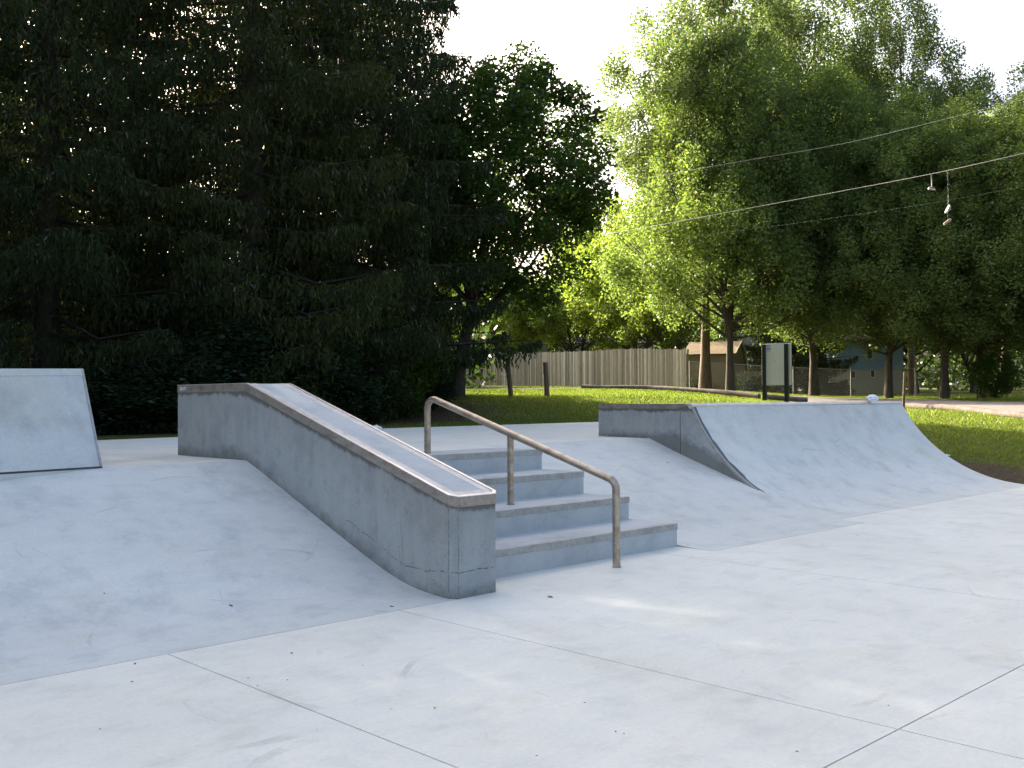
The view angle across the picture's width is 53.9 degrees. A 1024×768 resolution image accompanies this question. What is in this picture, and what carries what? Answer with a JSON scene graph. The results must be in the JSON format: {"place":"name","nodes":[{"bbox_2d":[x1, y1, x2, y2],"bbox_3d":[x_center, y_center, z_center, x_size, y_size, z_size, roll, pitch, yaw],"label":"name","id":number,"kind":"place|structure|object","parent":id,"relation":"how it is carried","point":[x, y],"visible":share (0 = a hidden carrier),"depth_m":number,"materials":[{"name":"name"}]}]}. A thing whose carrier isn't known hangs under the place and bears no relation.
{"place":"outdoors","nodes":[
{"label":"outdoors","id":0,"kind":"place"},
{"bbox_2d":[97,422,636,467],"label":"concrete deck","id":1,"kind":"structure","parent":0,"point":[137,452],"depth_m":11.96,"materials":[{"name":"grey concrete"}]},
{"bbox_2d":[0,369,101,479],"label":"steep wedge ramp","id":2,"kind":"structure","parent":1,"relation":"on","point":[47,426],"depth_m":7.13,"materials":[{"name":"concrete"}]},
{"bbox_2d":[0,487,1023,767],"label":"concrete floor","id":3,"kind":"structure","parent":0,"point":[822,649],"depth_m":4.54,"materials":[{"name":"grey concrete"}]},
{"bbox_2d":[0,461,456,684],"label":"concrete bank","id":4,"kind":"structure","parent":3,"relation":"on","point":[171,558],"depth_m":6.19,"materials":[{"name":"grey concrete"}]},
{"bbox_2d":[177,383,495,598],"bbox_3d":[-1.526,0.704,7.770,0.418,1.442,3.743,1,-1,-44],"label":"grind ledge","id":5,"kind":"object","parent":3,"relation":"on","point":[402,511],"visible":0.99,"depth_m":7.07,"materials":[{"name":"concrete"}]},
{"bbox_2d":[425,448,677,577],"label":"concrete steps","id":6,"kind":"structure","parent":3,"relation":"on","point":[550,518],"depth_m":8.33,"materials":[{"name":"grey concrete"}]},
{"bbox_2d":[424,396,620,567],"bbox_3d":[0.007,0.750,8.285,0.067,1.312,2.267,1,-1,-44],"label":"handrail","id":7,"kind":"object","parent":6,"relation":"on","point":[511,435],"visible":0.93,"depth_m":8.22,"materials":[{"name":"metal"}]},
{"bbox_2d":[476,438,864,550],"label":"concrete bank","id":8,"kind":"structure","parent":3,"relation":"on","point":[704,507],"depth_m":10.33,"materials":[{"name":"grey concrete"}]},
{"bbox_2d":[598,402,1023,518],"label":"quarter pipe","id":9,"kind":"object","parent":3,"relation":"on","point":[840,460],"visible":0.82,"depth_m":12.68,"materials":[{"name":"concrete"}]},
{"bbox_2d":[866,394,878,403],"bbox_3d":[5.363,0.226,15.000,0.237,0.142,0.177,1,-1,-44],"label":"crumpled bag","id":10,"kind":"object","parent":9,"relation":"on","point":[872,399],"visible":1,"depth_m":14.94,"materials":[{"name":"white plastic"}]},
{"bbox_2d":[21,0,1023,387],"label":"sky","id":11,"kind":"structure","parent":0,"point":[577,35],"materials":[{"name":"white"}]},
{"bbox_2d":[484,388,566,389],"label":"gravel path","id":12,"kind":"structure","parent":0,"point":[528,388],"depth_m":38.59,"materials":[{"name":"grey gravel"}]},
{"bbox_2d":[96,385,1023,483],"bbox_3d":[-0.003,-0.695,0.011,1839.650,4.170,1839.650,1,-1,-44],"label":"lawn","id":13,"kind":"structure","parent":0,"point":[440,413],"depth_m":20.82,"materials":[{"name":"green plant"}]},
{"bbox_2d":[0,0,87,368],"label":"spruce tree","id":14,"kind":"object","parent":13,"relation":"on","point":[4,352],"visible":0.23,"depth_m":17.80,"materials":[{"name":"green plant"}]},
{"bbox_2d":[0,2,155,378],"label":"spruce tree","id":15,"kind":"object","parent":13,"relation":"on","point":[67,177],"depth_m":25.70,"materials":[{"name":"green plant"}]},
{"bbox_2d":[86,379,144,421],"bbox_3d":[-8.277,0.306,17.234,3.794,1.166,3.548,-1,-1,17],"label":"shrub","id":16,"kind":"object","parent":13,"relation":"on","point":[103,403],"visible":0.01,"depth_m":16.73,"materials":[{"name":"green plant"}]},
{"bbox_2d":[2,0,239,381],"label":"spruce tree","id":17,"kind":"object","parent":13,"relation":"on","point":[87,112],"visible":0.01,"depth_m":25.80,"materials":[{"name":"green plant"}]},
{"bbox_2d":[85,374,177,431],"bbox_3d":[-6.822,0.344,16.940,3.131,1.060,3.348,0,-1,-28],"label":"shrub","id":18,"kind":"object","parent":13,"relation":"on","point":[100,402],"visible":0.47,"depth_m":16.09,"materials":[{"name":"green plant"}]},
{"bbox_2d":[0,0,278,398],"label":"spruce tree","id":19,"kind":"object","parent":13,"relation":"on","point":[44,331],"visible":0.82,"depth_m":17.49,"materials":[{"name":"green plant"}]},
{"bbox_2d":[84,351,244,427],"bbox_3d":[-5.878,0.157,17.672,3.339,1.484,3.571,-1,-1,29],"label":"shrub","id":20,"kind":"object","parent":13,"relation":"on","point":[170,382],"visible":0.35,"depth_m":16.65,"materials":[{"name":"green plant"}]},
{"bbox_2d":[133,317,341,403],"bbox_3d":[-4.981,-0.124,18.541,3.794,2.121,3.548,0,-1,-3],"label":"shrub","id":21,"kind":"object","parent":13,"relation":"on","point":[219,347],"visible":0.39,"depth_m":17.72,"materials":[{"name":"green plant"}]},
{"bbox_2d":[60,0,439,424],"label":"spruce tree","id":22,"kind":"object","parent":13,"relation":"on","point":[248,114],"visible":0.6,"depth_m":19.17,"materials":[{"name":"green plant"}]},
{"bbox_2d":[94,381,447,434],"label":"undergrowth","id":23,"kind":"object","parent":13,"relation":"on","point":[158,428],"visible":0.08,"depth_m":16.39,"materials":[{"name":"green plant"}]},
{"bbox_2d":[188,0,363,341],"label":"spruce tree","id":24,"kind":"object","parent":13,"relation":"on","point":[232,108],"depth_m":29.59,"materials":[{"name":"green plant"}]},
{"bbox_2d":[230,333,389,420],"bbox_3d":[-3.971,-0.026,19.379,3.131,1.909,3.348,0,-1,-36],"label":"shrub","id":25,"kind":"object","parent":13,"relation":"on","point":[345,371],"visible":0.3,"depth_m":19.07,"materials":[{"name":"green plant"}]},
{"bbox_2d":[162,0,544,394],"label":"spruce tree","id":26,"kind":"object","parent":13,"relation":"on","point":[403,123],"visible":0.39,"depth_m":22.65,"materials":[{"name":"green plant"}]},
{"bbox_2d":[310,352,418,423],"bbox_3d":[-3.506,0.129,20.858,2.713,1.590,2.902,-1,-1,21],"label":"shrub","id":27,"kind":"object","parent":13,"relation":"on","point":[385,383],"visible":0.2,"depth_m":20.60,"materials":[{"name":"green plant"}]},
{"bbox_2d":[295,0,481,347],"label":"spruce tree","id":28,"kind":"object","parent":13,"relation":"on","point":[377,259],"visible":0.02,"depth_m":29.50,"materials":[{"name":"green plant"}]},
{"bbox_2d":[361,313,457,418],"bbox_3d":[-2.769,-0.418,23.029,2.644,2.704,2.684,1,-1,-44],"label":"shrub","id":29,"kind":"object","parent":13,"relation":"on","point":[418,383],"visible":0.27,"depth_m":22.65,"materials":[{"name":"green plant"}]},
{"bbox_2d":[392,354,458,410],"bbox_3d":[-2.279,-0.122,24.475,2.009,1.696,1.878,0,-1,-12],"label":"shrub","id":30,"kind":"object","parent":13,"relation":"on","point":[437,391],"visible":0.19,"depth_m":24.27,"materials":[{"name":"green plant"}]},
{"bbox_2d":[434,270,511,333],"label":"garden tree","id":31,"kind":"object","parent":13,"relation":"on","point":[498,314],"visible":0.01,"depth_m":68.64,"materials":[{"name":"green plant"}]},
{"bbox_2d":[368,39,618,396],"bbox_3d":[-0.449,-4.369,27.490,7.192,10.123,7.350,0,-1,-8],"label":"maple tree","id":32,"kind":"object","parent":13,"relation":"on","point":[566,201],"visible":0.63,"depth_m":26.47,"materials":[{"name":"green plant"}]},
{"bbox_2d":[449,271,565,352],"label":"garden tree","id":33,"kind":"object","parent":13,"relation":"on","point":[503,324],"visible":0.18,"depth_m":64.01,"materials":[{"name":"green plant"}]},
{"bbox_2d":[505,360,512,395],"bbox_3d":[-0.070,-0.078,27.501,0.240,1.183,0.142,0,-1,-8],"label":"timber post","id":34,"kind":"object","parent":13,"relation":"on","point":[509,385],"visible":0.65,"depth_m":27.44,"materials":[{"name":"wood"}]},
{"bbox_2d":[489,322,549,352],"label":"grey house","id":35,"kind":"structure","parent":13,"relation":"on","point":[545,348],"depth_m":80.06,"materials":[{"name":"grey"}]},
{"bbox_2d":[543,362,549,395],"bbox_3d":[0.936,-0.047,27.499,0.191,1.101,0.149,0,-1,-25],"label":"timber post","id":36,"kind":"object","parent":13,"relation":"on","point":[546,379],"visible":0.84,"depth_m":27.44,"materials":[{"name":"wood"}]},
{"bbox_2d":[465,348,688,387],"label":"wooden fence","id":37,"kind":"object","parent":13,"relation":"on","point":[654,367],"visible":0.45,"depth_m":50.74,"materials":[{"name":"wood"}]},
{"bbox_2d":[508,268,645,352],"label":"garden tree","id":38,"kind":"object","parent":13,"relation":"on","point":[560,316],"visible":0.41,"depth_m":62.82,"materials":[{"name":"green plant"}]},
{"bbox_2d":[540,195,649,348],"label":"garden tree","id":39,"kind":"object","parent":13,"relation":"on","point":[615,210],"visible":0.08,"depth_m":70.86,"materials":[{"name":"green plant"}]},
{"bbox_2d":[550,331,649,351],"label":"white house","id":40,"kind":"structure","parent":13,"relation":"on","point":[620,347],"depth_m":82.06,"materials":[{"name":"white"}]},
{"bbox_2d":[557,223,691,349],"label":"garden tree","id":41,"kind":"object","parent":13,"relation":"on","point":[593,304],"visible":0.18,"depth_m":58.71,"materials":[{"name":"green plant"}]},
{"bbox_2d":[581,385,760,398],"bbox_3d":[5.278,0.269,33.979,6.874,0.585,0.656,-1,-1,40],"label":"log barrier","id":42,"kind":"object","parent":13,"relation":"on","point":[727,392],"visible":0.7,"depth_m":33.72,"materials":[{"name":"wood"}]},
{"bbox_2d":[602,269,740,349],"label":"garden tree","id":43,"kind":"object","parent":13,"relation":"on","point":[643,320],"visible":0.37,"depth_m":55.15,"materials":[{"name":"green plant"}]},
{"bbox_2d":[582,0,827,388],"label":"oak tree","id":44,"kind":"object","parent":13,"relation":"on","point":[695,27],"visible":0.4,"depth_m":42.51,"materials":[{"name":"green plant"}]},
{"bbox_2d":[596,17,837,390],"bbox_3d":[8.925,-7.487,42.442,10.272,16.349,10.160,1,-1,-44],"label":"pear tree","id":45,"kind":"object","parent":13,"relation":"on","point":[786,263],"visible":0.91,"depth_m":39.92,"materials":[{"name":"green plant"}]},
{"bbox_2d":[686,340,748,390],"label":"garden shed","id":46,"kind":"structure","parent":13,"relation":"on","point":[717,352],"depth_m":48.78,"materials":[{"name":"beige wood"}]},
{"bbox_2d":[426,281,1023,390],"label":"distant woods","id":47,"kind":"object","parent":13,"relation":"on","point":[1018,361],"visible":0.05,"depth_m":69.26,"materials":[{"name":"green plant"}]},
{"bbox_2d":[735,371,767,391],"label":"shrub","id":48,"kind":"object","parent":13,"relation":"on","point":[749,378],"visible":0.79,"depth_m":45.70,"materials":[{"name":"green plant"}]},
{"bbox_2d":[733,331,782,390],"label":"pale blue garage","id":49,"kind":"structure","parent":13,"relation":"on","point":[745,341],"depth_m":60.80,"materials":[{"name":"blue"}]},
{"bbox_2d":[762,343,791,401],"bbox_3d":[7.829,-0.113,29.824,0.879,2.183,0.180,-1,-1,36],"label":"notice board","id":50,"kind":"object","parent":13,"relation":"on","point":[776,363],"visible":0.92,"depth_m":29.75,"materials":[{"name":"green paint"}]},
{"bbox_2d":[767,394,807,401],"bbox_3d":[8.460,0.465,31.205,1.357,0.330,0.240,-1,-1,18],"label":"log barrier","id":51,"kind":"object","parent":13,"relation":"on","point":[791,398],"visible":0.49,"depth_m":31.11,"materials":[{"name":"wood"}]},
{"bbox_2d":[736,8,858,394],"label":"spruce tree","id":52,"kind":"object","parent":13,"relation":"on","point":[796,356],"visible":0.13,"depth_m":51.07,"materials":[{"name":"green plant"}]},
{"bbox_2d":[689,361,915,395],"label":"chain link fence","id":53,"kind":"object","parent":13,"relation":"on","point":[851,376],"visible":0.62,"depth_m":43.63,"materials":[{"name":"grey metal"}]},
{"bbox_2d":[701,47,919,395],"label":"pear tree","id":54,"kind":"object","parent":13,"relation":"on","point":[847,93],"visible":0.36,"depth_m":40.73,"materials":[{"name":"green plant"}]},
{"bbox_2d":[739,0,928,387],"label":"oak tree","id":55,"kind":"object","parent":13,"relation":"on","point":[830,49],"visible":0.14,"depth_m":52.71,"materials":[{"name":"green plant"}]},
{"bbox_2d":[820,382,854,395],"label":"shrub","id":56,"kind":"object","parent":13,"relation":"on","point":[837,391],"visible":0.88,"depth_m":45.74,"materials":[{"name":"green plant"}]},
{"bbox_2d":[796,327,906,392],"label":"blue house","id":57,"kind":"structure","parent":13,"relation":"on","point":[875,362],"depth_m":58.04,"materials":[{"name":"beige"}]},
{"bbox_2d":[852,370,855,378],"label":"window","id":58,"kind":"structure","parent":57,"relation":"in","point":[853,371],"depth_m":57.99,"materials":[{"name":"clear glass"}]},
{"bbox_2d":[866,345,872,358],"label":"window","id":59,"kind":"structure","parent":57,"relation":"in","point":[868,352],"depth_m":58.00,"materials":[{"name":"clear glass"}]},
{"bbox_2d":[870,370,874,377],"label":"window","id":60,"kind":"structure","parent":57,"relation":"in","point":[872,375],"depth_m":57.99,"materials":[{"name":"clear glass"}]},
{"bbox_2d":[777,80,1012,397],"bbox_3d":[15.597,-5.714,41.019,9.144,13.079,9.245,0,-1,-3],"label":"pear tree","id":61,"kind":"object","parent":13,"relation":"on","point":[831,323],"visible":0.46,"depth_m":39.37,"materials":[{"name":"green plant"}]},
{"bbox_2d":[902,372,905,407],"bbox_3d":[10.505,0.246,26.997,0.129,1.146,0.075,0,-1,12],"label":"timber post","id":62,"kind":"object","parent":13,"relation":"on","point":[904,387],"visible":0.81,"depth_m":26.97,"materials":[{"name":"brown wood"}]},
{"bbox_2d":[824,0,998,394],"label":"oak tree","id":63,"kind":"object","parent":13,"relation":"on","point":[938,95],"visible":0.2,"depth_m":51.04,"materials":[{"name":"green plant"}]},
{"bbox_2d":[831,94,1023,398],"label":"pear tree","id":64,"kind":"object","parent":13,"relation":"on","point":[977,332],"visible":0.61,"depth_m":37.36,"materials":[{"name":"green plant"}]},
{"bbox_2d":[903,329,958,391],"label":"garden tree","id":65,"kind":"object","parent":13,"relation":"on","point":[905,350],"depth_m":59.70,"materials":[{"name":"green plant"}]},
{"bbox_2d":[869,114,1023,396],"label":"pear tree","id":66,"kind":"object","parent":13,"relation":"on","point":[977,352],"visible":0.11,"depth_m":38.11,"materials":[{"name":"green plant"}]},
{"bbox_2d":[903,335,1022,392],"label":"garden tree","id":67,"kind":"object","parent":13,"relation":"on","point":[965,364],"visible":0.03,"depth_m":57.91,"materials":[{"name":"green plant"}]},
{"bbox_2d":[905,403,1023,418],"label":"log barrier","id":68,"kind":"object","parent":13,"relation":"on","point":[1018,414],"visible":0.65,"depth_m":24.65,"materials":[{"name":"beige wood"}]},
{"bbox_2d":[914,89,1023,358],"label":"pear tree","id":69,"kind":"object","parent":13,"relation":"on","point":[1016,146],"visible":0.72,"depth_m":35.93,"materials":[{"name":"green plant"}]},
{"bbox_2d":[915,372,1023,395],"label":"chain link fence","id":70,"kind":"object","parent":13,"relation":"on","point":[916,373],"visible":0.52,"depth_m":43.22,"materials":[{"name":"grey metal"}]},
{"bbox_2d":[933,61,1023,394],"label":"oak tree","id":71,"kind":"object","parent":13,"relation":"on","point":[985,102],"visible":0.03,"depth_m":45.89,"materials":[{"name":"green plant"}]},
{"bbox_2d":[942,91,1023,214],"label":"oak tree","id":72,"kind":"object","parent":13,"relation":"on","point":[991,118],"visible":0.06,"depth_m":38.88,"materials":[{"name":"green plant"}]},
{"bbox_2d":[959,347,1023,397],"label":"shrub","id":73,"kind":"object","parent":13,"relation":"on","point":[984,368],"visible":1,"depth_m":37.69,"materials":[{"name":"green plant"}]},
{"bbox_2d":[687,377,698,387],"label":"shrub","id":74,"kind":"object","parent":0,"point":[694,382],"visible":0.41,"depth_m":45.22,"materials":[{"name":"green plant"}]},
{"bbox_2d":[602,153,1023,234],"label":"overhead wire","id":75,"kind":"object","parent":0,"point":[822,194],"visible":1,"depth_m":32.49,"materials":[{"name":"metal"}]},
{"bbox_2d":[928,175,934,189],"bbox_3d":[12.501,-6.003,30.003,0.241,0.463,0.083,0,-1,-11],"label":"hanging shoe","id":76,"kind":"object","parent":75,"relation":"hanging from","point":[931,188],"visible":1,"depth_m":29.98,"materials":[{"name":"fabric"}]},
{"bbox_2d":[943,179,951,224],"bbox_3d":[12.803,-5.468,29.615,0.240,1.587,0.113,0,-1,-1],"label":"hanging shoe","id":77,"kind":"object","parent":75,"relation":"hanging from","point":[947,221],"visible":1,"depth_m":29.59,"materials":[{"name":"fabric"}]},
{"bbox_2d":[945,189,950,213],"bbox_3d":[12.798,-5.629,29.601,0.198,1.265,0.099,0,-1,-17],"label":"hanging shoe","id":78,"kind":"object","parent":75,"relation":"hanging from","point":[948,208],"visible":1,"depth_m":29.59,"materials":[{"name":"fabric"}]},
{"bbox_2d":[646,99,1023,178],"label":"overhead wire","id":79,"kind":"object","parent":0,"point":[839,144],"visible":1,"depth_m":32.96,"materials":[{"name":"metal"}]},
{"bbox_2d":[798,396,1023,411],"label":"gravel road","id":80,"kind":"structure","parent":0,"point":[1010,406],"depth_m":31.76,"materials":[{"name":"beige gravel"}]}
]}

